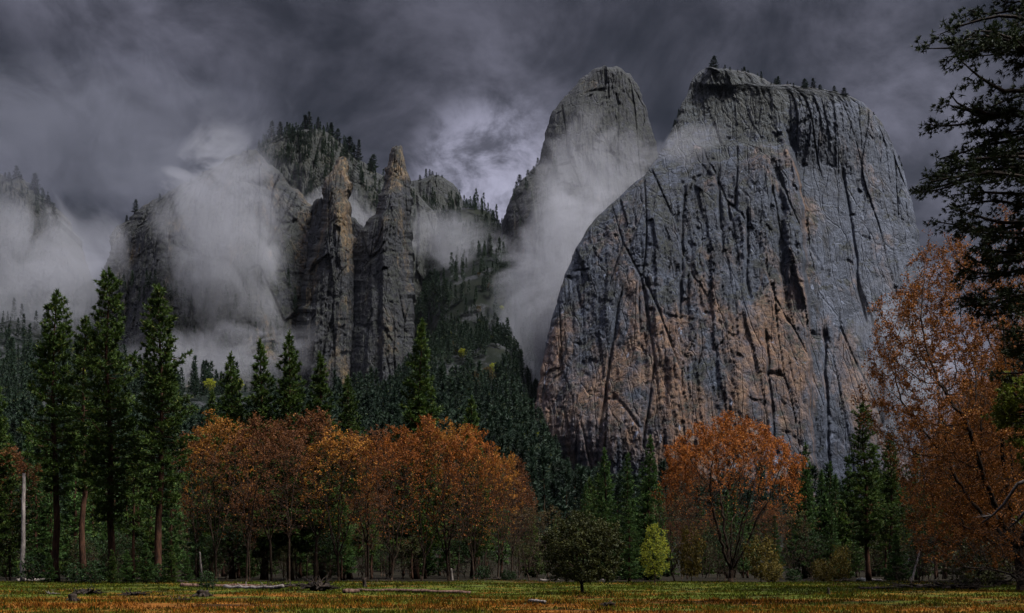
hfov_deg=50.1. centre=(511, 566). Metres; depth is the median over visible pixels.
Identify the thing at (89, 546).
thicket
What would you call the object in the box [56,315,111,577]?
tall pine
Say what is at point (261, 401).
spired pine
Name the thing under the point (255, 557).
thicket
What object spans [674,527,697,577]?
forest oak
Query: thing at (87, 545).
thicket
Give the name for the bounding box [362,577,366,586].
stump
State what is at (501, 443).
slope conifer
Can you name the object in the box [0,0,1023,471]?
sky
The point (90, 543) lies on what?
thicket
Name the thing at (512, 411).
forest
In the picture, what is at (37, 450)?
slope conifer
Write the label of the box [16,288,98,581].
tall pine
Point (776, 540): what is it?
forest conifer
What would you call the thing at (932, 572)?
young fir
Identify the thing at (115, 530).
young fir
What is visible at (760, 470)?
slope conifer
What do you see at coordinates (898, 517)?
forest conifer
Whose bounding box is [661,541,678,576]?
young fir
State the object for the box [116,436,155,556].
forest conifer
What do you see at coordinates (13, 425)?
slope conifer
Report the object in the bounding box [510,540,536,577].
thicket
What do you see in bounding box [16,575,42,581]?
fallen log
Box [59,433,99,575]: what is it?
forest conifer
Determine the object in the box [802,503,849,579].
young fir
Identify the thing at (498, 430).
slope conifer
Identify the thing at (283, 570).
thicket
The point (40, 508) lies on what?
forest conifer
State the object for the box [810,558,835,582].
shrub
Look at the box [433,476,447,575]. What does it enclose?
forest conifer
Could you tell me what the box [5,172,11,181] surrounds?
skyline pine
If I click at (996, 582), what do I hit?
brush heap
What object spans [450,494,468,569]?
forest conifer
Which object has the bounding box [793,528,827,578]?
thicket
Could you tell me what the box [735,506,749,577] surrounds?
forest conifer
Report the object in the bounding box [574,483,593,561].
fir
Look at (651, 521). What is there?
forest conifer
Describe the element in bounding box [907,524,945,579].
thicket
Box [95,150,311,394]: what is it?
granite wall
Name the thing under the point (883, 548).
thicket
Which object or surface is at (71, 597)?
stump
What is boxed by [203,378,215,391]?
slope tree
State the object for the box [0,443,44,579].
oak
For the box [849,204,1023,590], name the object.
oak
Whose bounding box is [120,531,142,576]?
young fir
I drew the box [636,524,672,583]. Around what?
sapling
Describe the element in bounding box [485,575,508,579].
brush heap
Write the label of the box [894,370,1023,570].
oak
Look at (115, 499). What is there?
forest conifer
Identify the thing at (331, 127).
skyline pine
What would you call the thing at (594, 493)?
forest conifer
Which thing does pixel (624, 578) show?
young fir
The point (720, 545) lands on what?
thicket
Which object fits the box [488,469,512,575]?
forest conifer
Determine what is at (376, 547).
forest conifer
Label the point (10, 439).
forest conifer
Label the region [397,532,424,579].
thicket
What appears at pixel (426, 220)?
forest ridge
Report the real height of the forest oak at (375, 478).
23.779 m
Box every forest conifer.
[0,434,21,560]
[14,430,39,575]
[16,457,38,563]
[17,459,52,578]
[27,433,61,572]
[32,467,63,570]
[34,459,66,572]
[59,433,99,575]
[59,453,88,564]
[77,471,106,559]
[91,459,118,542]
[101,456,127,543]
[115,428,153,578]
[115,463,136,559]
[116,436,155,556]
[130,450,169,558]
[139,450,166,531]
[150,464,193,576]
[153,449,186,563]
[175,464,192,565]
[177,471,190,533]
[181,473,209,577]
[189,477,218,574]
[202,502,226,569]
[221,462,256,577]
[292,508,314,577]
[328,500,357,579]
[331,491,356,579]
[358,487,381,578]
[363,516,379,574]
[397,475,424,579]
[413,492,437,578]
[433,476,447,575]
[433,483,464,576]
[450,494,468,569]
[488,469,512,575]
[582,477,597,513]
[586,474,609,520]
[634,487,662,567]
[638,483,655,528]
[655,483,672,575]
[668,509,676,561]
[693,502,708,535]
[710,492,729,573]
[715,490,737,577]
[717,486,749,577]
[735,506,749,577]
[740,509,758,577]
[744,506,759,544]
[753,515,761,560]
[762,498,777,543]
[768,517,782,564]
[782,498,797,572]
[787,475,816,578]
[790,496,807,572]
[808,468,827,546]
[814,494,836,568]
[829,473,845,546]
[853,467,884,576]
[853,496,864,576]
[873,482,900,579]
[893,492,904,539]
[922,471,946,577]
[930,502,942,578]
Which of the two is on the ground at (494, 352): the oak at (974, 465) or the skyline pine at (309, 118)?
the oak at (974, 465)
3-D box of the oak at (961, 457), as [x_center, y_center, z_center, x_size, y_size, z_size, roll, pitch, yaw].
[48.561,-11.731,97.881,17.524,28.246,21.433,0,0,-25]
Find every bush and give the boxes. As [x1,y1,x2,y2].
[13,554,49,581]
[62,561,86,582]
[82,559,107,583]
[148,563,170,582]
[195,570,218,589]
[472,565,490,578]
[500,569,511,579]
[509,571,516,579]
[785,568,802,581]
[888,551,920,580]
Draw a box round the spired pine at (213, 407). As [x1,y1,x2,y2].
[178,388,237,577]
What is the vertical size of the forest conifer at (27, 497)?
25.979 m
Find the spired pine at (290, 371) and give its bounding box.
[246,328,332,579]
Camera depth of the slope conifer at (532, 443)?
463.83 m
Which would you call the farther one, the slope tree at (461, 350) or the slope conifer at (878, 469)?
the slope tree at (461, 350)
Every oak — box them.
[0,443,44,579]
[169,493,198,574]
[170,432,222,579]
[174,408,258,580]
[205,410,281,581]
[230,480,270,579]
[236,415,305,580]
[259,412,320,579]
[276,406,351,581]
[281,466,314,577]
[294,489,307,577]
[296,424,382,580]
[329,424,408,580]
[344,477,384,577]
[350,424,428,580]
[352,451,392,547]
[366,475,397,575]
[368,463,401,577]
[369,492,394,576]
[381,414,456,580]
[387,497,408,577]
[408,416,488,580]
[433,463,466,574]
[434,457,481,578]
[437,423,510,579]
[459,490,492,571]
[461,457,497,571]
[471,445,525,577]
[489,456,534,579]
[490,468,537,572]
[491,499,517,550]
[501,473,538,577]
[649,409,809,581]
[662,458,709,578]
[663,494,700,578]
[663,520,682,574]
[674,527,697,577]
[694,509,720,576]
[748,500,782,573]
[755,499,792,552]
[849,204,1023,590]
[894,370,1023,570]
[916,343,1022,565]
[931,326,1023,559]
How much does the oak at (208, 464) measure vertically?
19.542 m
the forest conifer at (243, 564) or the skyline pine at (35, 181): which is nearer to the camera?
the forest conifer at (243, 564)
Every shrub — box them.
[673,523,707,580]
[743,534,779,581]
[761,559,785,582]
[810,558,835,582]
[829,545,851,581]
[935,537,1014,584]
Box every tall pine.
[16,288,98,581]
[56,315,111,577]
[66,266,155,582]
[119,282,205,579]
[833,401,901,580]
[875,435,913,577]
[899,445,934,579]
[926,423,955,578]
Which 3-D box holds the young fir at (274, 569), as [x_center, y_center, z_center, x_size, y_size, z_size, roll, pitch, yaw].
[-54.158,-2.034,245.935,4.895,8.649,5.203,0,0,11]
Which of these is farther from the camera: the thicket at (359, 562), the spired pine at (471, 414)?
the thicket at (359, 562)
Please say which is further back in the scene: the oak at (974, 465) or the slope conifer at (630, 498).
the slope conifer at (630, 498)
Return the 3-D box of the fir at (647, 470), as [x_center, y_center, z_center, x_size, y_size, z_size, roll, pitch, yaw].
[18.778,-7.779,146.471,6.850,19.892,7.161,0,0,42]
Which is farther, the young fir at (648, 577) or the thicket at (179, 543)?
the thicket at (179, 543)
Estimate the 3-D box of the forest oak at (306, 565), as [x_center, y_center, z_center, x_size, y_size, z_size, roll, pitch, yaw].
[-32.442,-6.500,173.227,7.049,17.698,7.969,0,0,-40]
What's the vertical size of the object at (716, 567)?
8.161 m
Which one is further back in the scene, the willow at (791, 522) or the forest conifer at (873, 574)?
the forest conifer at (873, 574)
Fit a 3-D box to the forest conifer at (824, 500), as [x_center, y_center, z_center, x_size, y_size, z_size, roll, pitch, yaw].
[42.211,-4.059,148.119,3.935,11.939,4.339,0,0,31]
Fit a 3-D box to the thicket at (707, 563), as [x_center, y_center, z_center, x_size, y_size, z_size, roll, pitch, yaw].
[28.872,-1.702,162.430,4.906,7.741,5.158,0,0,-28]
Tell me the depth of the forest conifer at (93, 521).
185.09 m
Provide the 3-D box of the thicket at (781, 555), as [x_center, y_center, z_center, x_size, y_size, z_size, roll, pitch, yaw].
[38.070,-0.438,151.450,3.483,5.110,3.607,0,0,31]
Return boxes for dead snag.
[19,473,27,581]
[199,552,202,579]
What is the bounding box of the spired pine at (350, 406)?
[316,374,381,578]
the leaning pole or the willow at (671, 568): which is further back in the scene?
the willow at (671, 568)
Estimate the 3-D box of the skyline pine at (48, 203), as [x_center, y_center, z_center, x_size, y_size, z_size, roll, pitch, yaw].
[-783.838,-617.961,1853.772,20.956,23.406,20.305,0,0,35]
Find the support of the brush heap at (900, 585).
on the ground at (494, 352)
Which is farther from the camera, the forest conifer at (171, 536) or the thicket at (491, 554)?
the thicket at (491, 554)
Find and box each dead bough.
[972,480,1023,522]
[1008,511,1023,528]
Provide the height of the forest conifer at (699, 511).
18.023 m
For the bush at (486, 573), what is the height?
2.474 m
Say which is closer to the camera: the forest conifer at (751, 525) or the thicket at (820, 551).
the thicket at (820, 551)
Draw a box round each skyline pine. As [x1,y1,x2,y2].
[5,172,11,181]
[12,165,19,179]
[28,173,41,189]
[44,195,52,206]
[51,203,58,214]
[131,199,138,211]
[267,121,275,137]
[275,121,284,136]
[301,114,308,129]
[305,111,313,129]
[315,116,320,129]
[328,122,334,136]
[333,128,342,141]
[346,136,356,151]
[355,139,362,160]
[367,154,378,167]
[367,162,374,171]
[708,56,719,68]
[801,78,808,87]
[810,78,815,88]
[840,88,849,96]
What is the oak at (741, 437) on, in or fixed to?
on the ground at (494, 352)
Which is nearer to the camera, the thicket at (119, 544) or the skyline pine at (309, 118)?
the thicket at (119, 544)
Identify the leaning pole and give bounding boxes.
[911,543,922,579]
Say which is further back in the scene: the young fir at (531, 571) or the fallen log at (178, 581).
the young fir at (531, 571)
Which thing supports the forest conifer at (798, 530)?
on the ground at (494, 352)
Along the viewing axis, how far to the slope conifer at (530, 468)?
334.94 m
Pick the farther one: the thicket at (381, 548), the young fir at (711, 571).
the young fir at (711, 571)
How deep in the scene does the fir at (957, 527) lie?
131.60 m
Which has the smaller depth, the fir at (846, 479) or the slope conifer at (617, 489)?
the fir at (846, 479)
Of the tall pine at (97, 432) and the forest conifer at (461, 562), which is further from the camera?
the forest conifer at (461, 562)
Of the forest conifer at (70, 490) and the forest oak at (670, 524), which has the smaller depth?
the forest oak at (670, 524)
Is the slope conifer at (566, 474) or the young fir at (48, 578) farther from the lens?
the slope conifer at (566, 474)
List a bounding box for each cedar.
[908,0,1023,389]
[980,370,1023,524]
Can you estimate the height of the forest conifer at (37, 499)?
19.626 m
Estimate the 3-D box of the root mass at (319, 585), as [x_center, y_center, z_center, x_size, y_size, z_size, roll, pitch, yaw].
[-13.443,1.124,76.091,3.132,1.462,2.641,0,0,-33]
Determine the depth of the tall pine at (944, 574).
164.67 m
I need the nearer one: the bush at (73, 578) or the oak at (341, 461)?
the bush at (73, 578)
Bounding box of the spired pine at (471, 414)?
[440,394,501,578]
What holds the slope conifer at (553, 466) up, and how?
on the ground at (494, 352)
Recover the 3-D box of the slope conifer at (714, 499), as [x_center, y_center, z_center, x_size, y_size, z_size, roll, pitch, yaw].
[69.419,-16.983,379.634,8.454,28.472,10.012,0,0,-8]
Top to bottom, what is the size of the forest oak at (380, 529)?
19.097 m
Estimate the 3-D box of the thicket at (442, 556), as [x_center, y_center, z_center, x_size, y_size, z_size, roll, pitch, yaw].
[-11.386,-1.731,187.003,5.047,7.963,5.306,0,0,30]
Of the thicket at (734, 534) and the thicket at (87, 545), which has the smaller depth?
the thicket at (734, 534)
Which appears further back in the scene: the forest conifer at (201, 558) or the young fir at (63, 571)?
the forest conifer at (201, 558)
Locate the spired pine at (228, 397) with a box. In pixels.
[191,351,260,578]
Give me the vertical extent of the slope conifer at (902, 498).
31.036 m
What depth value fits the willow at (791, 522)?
133.90 m
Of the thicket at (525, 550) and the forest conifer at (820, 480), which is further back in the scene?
the forest conifer at (820, 480)
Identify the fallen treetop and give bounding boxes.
[892,524,1023,591]
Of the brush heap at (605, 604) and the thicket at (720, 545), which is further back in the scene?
the thicket at (720, 545)
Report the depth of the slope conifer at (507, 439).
431.89 m
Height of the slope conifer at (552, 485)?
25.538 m
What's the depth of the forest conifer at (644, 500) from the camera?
176.93 m
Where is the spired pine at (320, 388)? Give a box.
[275,350,367,579]
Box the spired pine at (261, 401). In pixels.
[218,338,308,579]
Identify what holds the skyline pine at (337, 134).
on the forest ridge at (426, 220)
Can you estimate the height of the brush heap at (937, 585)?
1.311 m
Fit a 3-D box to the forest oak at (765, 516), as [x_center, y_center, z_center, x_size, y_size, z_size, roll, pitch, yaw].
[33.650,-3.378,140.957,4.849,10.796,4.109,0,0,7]
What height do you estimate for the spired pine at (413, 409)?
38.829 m
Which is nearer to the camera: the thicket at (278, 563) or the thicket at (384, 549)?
the thicket at (384, 549)
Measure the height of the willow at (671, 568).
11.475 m
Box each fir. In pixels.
[0,537,19,576]
[38,553,58,582]
[59,520,72,576]
[93,522,117,576]
[96,524,124,575]
[105,550,121,583]
[115,549,135,583]
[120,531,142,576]
[132,543,158,582]
[135,518,166,578]
[162,545,179,581]
[178,555,195,582]
[181,556,214,575]
[235,532,259,577]
[268,559,281,574]
[293,552,312,576]
[326,563,345,575]
[373,541,388,571]
[404,546,442,576]
[520,515,545,577]
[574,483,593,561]
[585,447,625,567]
[595,503,616,581]
[609,452,642,569]
[610,546,641,579]
[614,498,645,581]
[631,434,674,578]
[636,537,666,579]
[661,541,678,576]
[699,530,717,574]
[765,516,784,581]
[783,441,820,578]
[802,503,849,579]
[815,461,838,573]
[819,505,843,580]
[835,455,864,575]
[836,499,856,577]
[870,533,887,576]
[880,533,912,580]
[906,520,933,576]
[929,550,956,574]
[933,383,999,574]
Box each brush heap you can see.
[117,587,150,595]
[170,596,189,600]
[276,580,301,585]
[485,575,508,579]
[599,600,614,606]
[858,581,891,589]
[884,576,947,588]
[912,575,990,589]
[946,574,1015,585]
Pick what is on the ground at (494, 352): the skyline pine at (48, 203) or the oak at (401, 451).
the oak at (401, 451)
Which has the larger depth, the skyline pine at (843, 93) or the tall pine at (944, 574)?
the skyline pine at (843, 93)
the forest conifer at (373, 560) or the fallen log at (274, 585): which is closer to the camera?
the fallen log at (274, 585)
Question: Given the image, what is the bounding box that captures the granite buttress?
[306,197,362,260]
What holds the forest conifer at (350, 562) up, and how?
on the ground at (494, 352)
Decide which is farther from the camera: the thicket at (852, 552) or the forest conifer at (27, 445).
the forest conifer at (27, 445)
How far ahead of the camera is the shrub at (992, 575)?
91.40 m
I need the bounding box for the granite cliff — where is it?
[534,67,934,504]
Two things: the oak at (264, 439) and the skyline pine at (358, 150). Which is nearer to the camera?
the oak at (264, 439)
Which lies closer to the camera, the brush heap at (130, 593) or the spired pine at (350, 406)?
the brush heap at (130, 593)
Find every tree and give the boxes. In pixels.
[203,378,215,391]
[458,348,466,358]
[538,507,626,592]
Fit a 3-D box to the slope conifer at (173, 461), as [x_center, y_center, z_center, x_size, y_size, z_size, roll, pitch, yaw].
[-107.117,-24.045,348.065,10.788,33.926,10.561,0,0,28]
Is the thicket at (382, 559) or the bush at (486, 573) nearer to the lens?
the bush at (486, 573)
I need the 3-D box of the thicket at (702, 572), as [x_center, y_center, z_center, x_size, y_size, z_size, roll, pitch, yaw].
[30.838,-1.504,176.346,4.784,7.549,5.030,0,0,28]
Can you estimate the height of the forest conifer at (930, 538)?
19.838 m
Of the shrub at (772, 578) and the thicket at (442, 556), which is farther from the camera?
the thicket at (442, 556)
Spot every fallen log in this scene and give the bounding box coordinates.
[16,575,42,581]
[143,578,187,582]
[180,582,266,586]
[223,581,283,589]
[254,581,296,587]
[342,589,359,592]
[357,588,470,593]
[528,599,544,602]
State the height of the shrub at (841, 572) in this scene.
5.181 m
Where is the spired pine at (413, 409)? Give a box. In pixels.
[379,317,452,578]
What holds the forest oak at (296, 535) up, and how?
on the ground at (494, 352)
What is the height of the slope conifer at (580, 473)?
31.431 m
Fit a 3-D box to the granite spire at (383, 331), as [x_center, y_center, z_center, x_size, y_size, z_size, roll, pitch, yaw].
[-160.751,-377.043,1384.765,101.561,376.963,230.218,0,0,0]
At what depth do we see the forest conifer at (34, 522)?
154.22 m
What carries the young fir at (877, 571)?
on the ground at (494, 352)
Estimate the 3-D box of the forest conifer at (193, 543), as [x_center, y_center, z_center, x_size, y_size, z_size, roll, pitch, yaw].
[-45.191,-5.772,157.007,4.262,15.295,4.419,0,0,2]
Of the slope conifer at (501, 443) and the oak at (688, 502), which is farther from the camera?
the slope conifer at (501, 443)
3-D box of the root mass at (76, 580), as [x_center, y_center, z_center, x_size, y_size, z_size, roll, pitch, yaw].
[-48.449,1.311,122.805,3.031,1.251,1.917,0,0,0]
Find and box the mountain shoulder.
[0,174,98,323]
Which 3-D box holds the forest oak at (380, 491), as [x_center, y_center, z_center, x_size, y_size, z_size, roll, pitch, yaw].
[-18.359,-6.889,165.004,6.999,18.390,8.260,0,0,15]
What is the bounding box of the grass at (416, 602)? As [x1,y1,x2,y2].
[0,578,1023,612]
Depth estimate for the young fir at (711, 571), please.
232.30 m
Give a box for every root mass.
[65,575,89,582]
[72,585,108,594]
[297,572,344,590]
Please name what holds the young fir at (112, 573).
on the ground at (494, 352)
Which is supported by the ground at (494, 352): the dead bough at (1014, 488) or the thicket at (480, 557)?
the thicket at (480, 557)
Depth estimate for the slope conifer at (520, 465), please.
365.47 m
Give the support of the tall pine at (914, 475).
on the ground at (494, 352)
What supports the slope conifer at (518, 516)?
on the ground at (494, 352)
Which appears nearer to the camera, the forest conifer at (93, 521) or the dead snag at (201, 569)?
the dead snag at (201, 569)
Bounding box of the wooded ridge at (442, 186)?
[410,175,462,220]
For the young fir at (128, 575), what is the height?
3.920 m
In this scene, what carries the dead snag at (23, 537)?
on the ground at (494, 352)
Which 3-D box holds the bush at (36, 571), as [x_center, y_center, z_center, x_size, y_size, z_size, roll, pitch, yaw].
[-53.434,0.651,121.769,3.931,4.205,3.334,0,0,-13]
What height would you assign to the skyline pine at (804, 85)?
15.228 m
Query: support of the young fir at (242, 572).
on the ground at (494, 352)
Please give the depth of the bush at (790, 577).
123.89 m
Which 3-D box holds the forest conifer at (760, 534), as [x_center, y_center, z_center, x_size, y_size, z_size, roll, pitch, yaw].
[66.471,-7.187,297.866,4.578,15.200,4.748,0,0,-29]
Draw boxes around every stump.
[66,593,80,601]
[191,589,213,596]
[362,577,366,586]
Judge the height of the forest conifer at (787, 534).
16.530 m
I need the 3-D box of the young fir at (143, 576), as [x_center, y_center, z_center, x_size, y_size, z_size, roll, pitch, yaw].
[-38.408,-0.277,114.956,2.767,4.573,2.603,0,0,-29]
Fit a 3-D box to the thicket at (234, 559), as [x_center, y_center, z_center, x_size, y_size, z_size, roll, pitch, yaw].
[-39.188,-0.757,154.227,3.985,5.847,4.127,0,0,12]
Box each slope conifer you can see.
[6,418,20,445]
[8,430,17,452]
[26,448,41,532]
[164,439,179,528]
[174,461,194,529]
[483,438,494,474]
[491,424,504,445]
[496,436,508,468]
[504,432,513,458]
[508,437,523,499]
[508,480,529,538]
[510,430,521,446]
[512,446,535,515]
[514,447,528,523]
[521,461,546,540]
[528,439,538,479]
[534,448,551,541]
[535,464,553,548]
[545,478,558,526]
[550,464,556,481]
[554,480,564,519]
[556,460,564,471]
[556,464,569,498]
[556,466,576,520]
[558,469,571,508]
[567,474,579,524]
[570,466,587,510]
[576,464,586,488]
[586,476,596,519]
[612,482,622,520]
[618,474,636,526]
[631,472,642,506]
[656,459,679,551]
[673,467,685,540]
[703,478,717,531]
[722,471,740,535]
[729,472,746,517]
[751,462,771,537]
[782,464,800,540]
[796,463,820,538]
[843,471,855,530]
[870,464,883,533]
[897,474,911,542]
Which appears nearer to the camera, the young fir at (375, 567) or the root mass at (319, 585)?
the root mass at (319, 585)
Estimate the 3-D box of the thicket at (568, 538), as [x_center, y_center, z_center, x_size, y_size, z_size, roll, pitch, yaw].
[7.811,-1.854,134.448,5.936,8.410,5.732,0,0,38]
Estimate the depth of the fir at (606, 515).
127.83 m
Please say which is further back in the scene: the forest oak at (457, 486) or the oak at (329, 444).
the forest oak at (457, 486)
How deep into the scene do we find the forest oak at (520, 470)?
143.32 m
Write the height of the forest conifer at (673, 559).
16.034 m
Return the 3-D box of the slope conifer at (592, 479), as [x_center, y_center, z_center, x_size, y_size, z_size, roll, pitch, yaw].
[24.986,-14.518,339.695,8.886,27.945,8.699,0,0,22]
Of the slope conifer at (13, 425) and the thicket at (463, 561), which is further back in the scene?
the slope conifer at (13, 425)
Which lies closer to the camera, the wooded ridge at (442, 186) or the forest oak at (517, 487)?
the forest oak at (517, 487)
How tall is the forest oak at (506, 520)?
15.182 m
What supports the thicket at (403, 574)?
on the ground at (494, 352)
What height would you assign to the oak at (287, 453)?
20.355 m
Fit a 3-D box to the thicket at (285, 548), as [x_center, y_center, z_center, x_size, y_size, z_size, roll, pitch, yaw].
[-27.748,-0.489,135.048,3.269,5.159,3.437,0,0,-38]
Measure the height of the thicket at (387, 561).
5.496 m
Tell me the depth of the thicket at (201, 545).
133.96 m
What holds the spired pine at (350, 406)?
on the ground at (494, 352)
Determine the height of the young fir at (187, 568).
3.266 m
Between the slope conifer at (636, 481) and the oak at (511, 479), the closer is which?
the oak at (511, 479)
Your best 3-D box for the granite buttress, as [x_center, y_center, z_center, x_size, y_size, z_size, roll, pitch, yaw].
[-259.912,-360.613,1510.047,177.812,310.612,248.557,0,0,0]
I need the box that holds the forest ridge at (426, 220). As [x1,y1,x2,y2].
[254,129,438,312]
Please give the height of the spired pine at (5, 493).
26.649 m
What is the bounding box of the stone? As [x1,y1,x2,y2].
[856,577,865,581]
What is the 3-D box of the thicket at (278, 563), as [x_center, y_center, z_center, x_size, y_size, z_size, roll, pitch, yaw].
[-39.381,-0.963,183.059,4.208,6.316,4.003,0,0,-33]
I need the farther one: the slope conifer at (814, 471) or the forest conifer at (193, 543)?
the slope conifer at (814, 471)
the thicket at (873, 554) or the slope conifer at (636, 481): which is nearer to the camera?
the thicket at (873, 554)
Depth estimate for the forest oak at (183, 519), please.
174.65 m
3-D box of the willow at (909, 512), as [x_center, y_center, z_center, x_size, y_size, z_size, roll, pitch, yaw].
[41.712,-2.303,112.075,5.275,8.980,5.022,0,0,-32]
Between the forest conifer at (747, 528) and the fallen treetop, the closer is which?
the fallen treetop
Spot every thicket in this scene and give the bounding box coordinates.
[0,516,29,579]
[68,536,98,568]
[72,536,103,574]
[77,531,102,573]
[86,541,104,560]
[99,534,130,572]
[102,531,131,572]
[103,545,130,573]
[122,535,153,578]
[162,527,190,575]
[193,535,225,577]
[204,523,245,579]
[210,538,237,578]
[219,544,245,573]
[240,524,275,573]
[250,536,283,579]
[268,547,286,575]
[272,546,295,578]
[274,542,301,580]
[299,542,328,570]
[311,533,345,580]
[350,532,376,578]
[353,542,370,576]
[357,544,376,572]
[370,533,402,578]
[375,549,392,574]
[378,548,399,577]
[380,536,403,570]
[394,547,413,578]
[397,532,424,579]
[434,537,452,576]
[444,539,471,577]
[451,544,476,578]
[465,534,494,577]
[477,550,497,572]
[478,547,497,574]
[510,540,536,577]
[522,539,547,578]
[556,519,585,571]
[688,540,717,576]
[690,530,719,577]
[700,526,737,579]
[709,538,722,576]
[711,534,741,579]
[718,529,750,579]
[777,545,797,574]
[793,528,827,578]
[810,536,839,572]
[833,543,858,577]
[850,541,871,577]
[857,535,883,573]
[861,543,877,571]
[869,527,902,567]
[891,540,912,570]
[905,532,937,579]
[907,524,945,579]
[913,545,936,578]
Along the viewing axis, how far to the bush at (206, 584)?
81.80 m
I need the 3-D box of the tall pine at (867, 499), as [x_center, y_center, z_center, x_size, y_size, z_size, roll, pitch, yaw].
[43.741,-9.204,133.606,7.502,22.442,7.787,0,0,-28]
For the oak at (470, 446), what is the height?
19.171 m
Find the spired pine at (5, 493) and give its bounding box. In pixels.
[0,381,37,563]
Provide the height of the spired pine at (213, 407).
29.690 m
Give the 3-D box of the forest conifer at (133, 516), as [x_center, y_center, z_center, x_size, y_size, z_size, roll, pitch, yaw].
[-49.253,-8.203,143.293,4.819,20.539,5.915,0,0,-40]
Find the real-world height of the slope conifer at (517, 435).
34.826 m
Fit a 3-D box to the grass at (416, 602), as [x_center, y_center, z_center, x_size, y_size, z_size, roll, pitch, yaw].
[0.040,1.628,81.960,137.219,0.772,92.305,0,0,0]
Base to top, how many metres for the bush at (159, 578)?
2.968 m
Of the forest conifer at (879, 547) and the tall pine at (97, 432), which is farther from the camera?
the forest conifer at (879, 547)
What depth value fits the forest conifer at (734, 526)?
182.03 m
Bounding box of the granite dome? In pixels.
[499,65,657,367]
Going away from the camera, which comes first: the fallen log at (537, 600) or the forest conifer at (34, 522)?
the fallen log at (537, 600)
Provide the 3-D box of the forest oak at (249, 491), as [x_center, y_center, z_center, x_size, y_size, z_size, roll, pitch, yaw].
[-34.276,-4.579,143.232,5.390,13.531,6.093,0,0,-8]
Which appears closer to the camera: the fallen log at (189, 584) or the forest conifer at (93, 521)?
the fallen log at (189, 584)
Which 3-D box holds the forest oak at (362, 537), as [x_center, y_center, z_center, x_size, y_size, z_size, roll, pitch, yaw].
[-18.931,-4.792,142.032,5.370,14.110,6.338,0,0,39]
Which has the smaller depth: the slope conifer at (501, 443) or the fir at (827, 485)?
the fir at (827, 485)
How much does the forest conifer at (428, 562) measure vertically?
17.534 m
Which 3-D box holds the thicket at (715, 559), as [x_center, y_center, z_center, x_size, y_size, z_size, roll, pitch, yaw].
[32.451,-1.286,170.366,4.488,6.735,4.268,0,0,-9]
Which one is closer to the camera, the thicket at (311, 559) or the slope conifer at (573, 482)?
the thicket at (311, 559)
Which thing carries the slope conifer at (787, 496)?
on the ground at (494, 352)
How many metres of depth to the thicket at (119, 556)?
153.60 m
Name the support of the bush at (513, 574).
on the ground at (494, 352)
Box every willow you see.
[508,505,547,580]
[529,505,570,581]
[649,494,699,580]
[775,508,813,570]
[895,502,948,581]
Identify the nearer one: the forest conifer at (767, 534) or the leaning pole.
the leaning pole
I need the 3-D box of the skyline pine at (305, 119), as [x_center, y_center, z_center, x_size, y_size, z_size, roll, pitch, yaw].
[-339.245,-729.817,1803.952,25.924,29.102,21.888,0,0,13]
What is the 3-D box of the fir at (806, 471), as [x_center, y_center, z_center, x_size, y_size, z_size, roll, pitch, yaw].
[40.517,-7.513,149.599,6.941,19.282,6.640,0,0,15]
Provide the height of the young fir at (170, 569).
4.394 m
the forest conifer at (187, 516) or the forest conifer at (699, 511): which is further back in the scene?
the forest conifer at (699, 511)
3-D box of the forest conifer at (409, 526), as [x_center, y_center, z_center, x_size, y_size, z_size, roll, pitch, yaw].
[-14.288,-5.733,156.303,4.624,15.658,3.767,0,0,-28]
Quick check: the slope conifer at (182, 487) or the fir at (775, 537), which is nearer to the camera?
the fir at (775, 537)
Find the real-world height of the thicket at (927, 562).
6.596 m
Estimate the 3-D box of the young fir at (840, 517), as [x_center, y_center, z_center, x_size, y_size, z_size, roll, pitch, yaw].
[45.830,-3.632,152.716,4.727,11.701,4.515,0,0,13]
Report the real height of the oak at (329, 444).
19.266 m
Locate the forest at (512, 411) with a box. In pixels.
[0,121,969,557]
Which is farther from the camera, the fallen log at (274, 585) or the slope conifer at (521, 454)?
the slope conifer at (521, 454)
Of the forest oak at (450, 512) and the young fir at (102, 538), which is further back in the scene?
the forest oak at (450, 512)
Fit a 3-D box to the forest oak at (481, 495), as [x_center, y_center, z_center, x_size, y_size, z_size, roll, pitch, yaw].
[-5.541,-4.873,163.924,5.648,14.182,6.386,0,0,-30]
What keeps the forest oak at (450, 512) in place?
on the ground at (494, 352)
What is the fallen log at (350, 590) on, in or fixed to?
on the ground at (494, 352)
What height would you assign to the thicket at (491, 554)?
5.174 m
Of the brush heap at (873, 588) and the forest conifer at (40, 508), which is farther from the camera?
the forest conifer at (40, 508)
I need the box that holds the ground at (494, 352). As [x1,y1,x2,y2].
[0,208,1023,612]
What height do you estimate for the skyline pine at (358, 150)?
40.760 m
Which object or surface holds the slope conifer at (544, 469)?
on the ground at (494, 352)
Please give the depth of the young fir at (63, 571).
192.30 m
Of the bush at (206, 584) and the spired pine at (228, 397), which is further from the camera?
the spired pine at (228, 397)
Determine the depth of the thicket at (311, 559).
170.84 m
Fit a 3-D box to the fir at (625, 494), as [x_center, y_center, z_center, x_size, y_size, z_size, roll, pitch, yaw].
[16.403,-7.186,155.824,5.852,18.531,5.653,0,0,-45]
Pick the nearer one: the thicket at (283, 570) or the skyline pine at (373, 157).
the thicket at (283, 570)
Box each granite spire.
[295,156,356,391]
[350,145,415,391]
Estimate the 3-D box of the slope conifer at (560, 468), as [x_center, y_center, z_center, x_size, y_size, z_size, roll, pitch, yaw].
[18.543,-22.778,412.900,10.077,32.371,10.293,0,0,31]
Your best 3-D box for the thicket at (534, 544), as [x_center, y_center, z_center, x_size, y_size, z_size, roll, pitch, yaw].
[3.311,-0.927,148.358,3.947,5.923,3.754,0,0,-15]
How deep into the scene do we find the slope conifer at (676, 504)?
422.88 m
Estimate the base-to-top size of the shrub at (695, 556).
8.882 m

